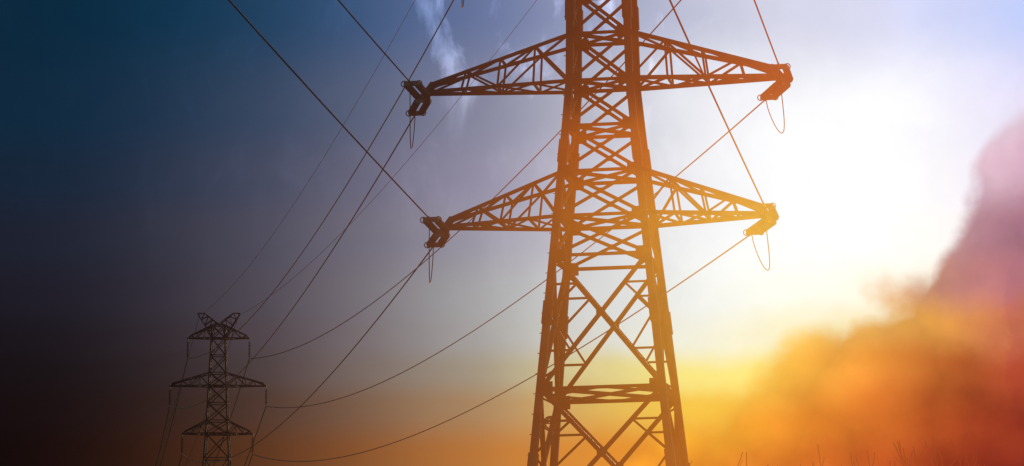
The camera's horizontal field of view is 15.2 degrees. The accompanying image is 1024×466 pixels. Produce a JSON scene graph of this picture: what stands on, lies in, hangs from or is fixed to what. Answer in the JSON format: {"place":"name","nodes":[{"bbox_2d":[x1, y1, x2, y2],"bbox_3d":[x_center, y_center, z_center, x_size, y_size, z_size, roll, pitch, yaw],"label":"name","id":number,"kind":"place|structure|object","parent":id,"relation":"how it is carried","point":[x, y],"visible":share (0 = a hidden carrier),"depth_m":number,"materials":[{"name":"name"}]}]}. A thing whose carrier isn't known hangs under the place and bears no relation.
{"place":"outdoors","nodes":[
{"label":"outdoors","id":0,"kind":"place"},
{"bbox_2d":[0,0,1023,465],"label":"sky","id":1,"kind":"structure","parent":0,"point":[151,150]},
{"bbox_2d":[401,63,792,247],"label":"tension insulators","id":2,"kind":"object","parent":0,"point":[772,91],"visible":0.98,"depth_m":152.25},
{"bbox_3d":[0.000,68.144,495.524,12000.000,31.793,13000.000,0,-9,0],"label":"ground","id":3,"kind":"structure","parent":0,"visible":0},
{"bbox_2d":[168,313,266,465],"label":"suspension pylon","id":4,"kind":"object","parent":3,"relation":"on","point":[226,373],"visible":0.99,"depth_m":446.72,"materials":[{"name":"metal"}]},
{"bbox_2d":[426,0,784,465],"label":"tension tower","id":5,"kind":"structure","parent":3,"relation":"on","point":[556,335],"depth_m":151.97,"materials":[{"name":"metal"}]},
{"bbox_2d":[155,0,784,465],"bbox_3d":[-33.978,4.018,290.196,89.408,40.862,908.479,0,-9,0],"label":"conductors","id":6,"kind":"object","parent":5,"relation":"hanging from","point":[429,226],"visible":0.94,"depth_m":191.64,"materials":[{"name":"metal"}]},
{"bbox_2d":[683,432,984,465],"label":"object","id":7,"kind":"object","parent":3,"relation":"on","point":[931,460],"visible":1,"depth_m":64.48,"materials":[{"name":"brown plant"}]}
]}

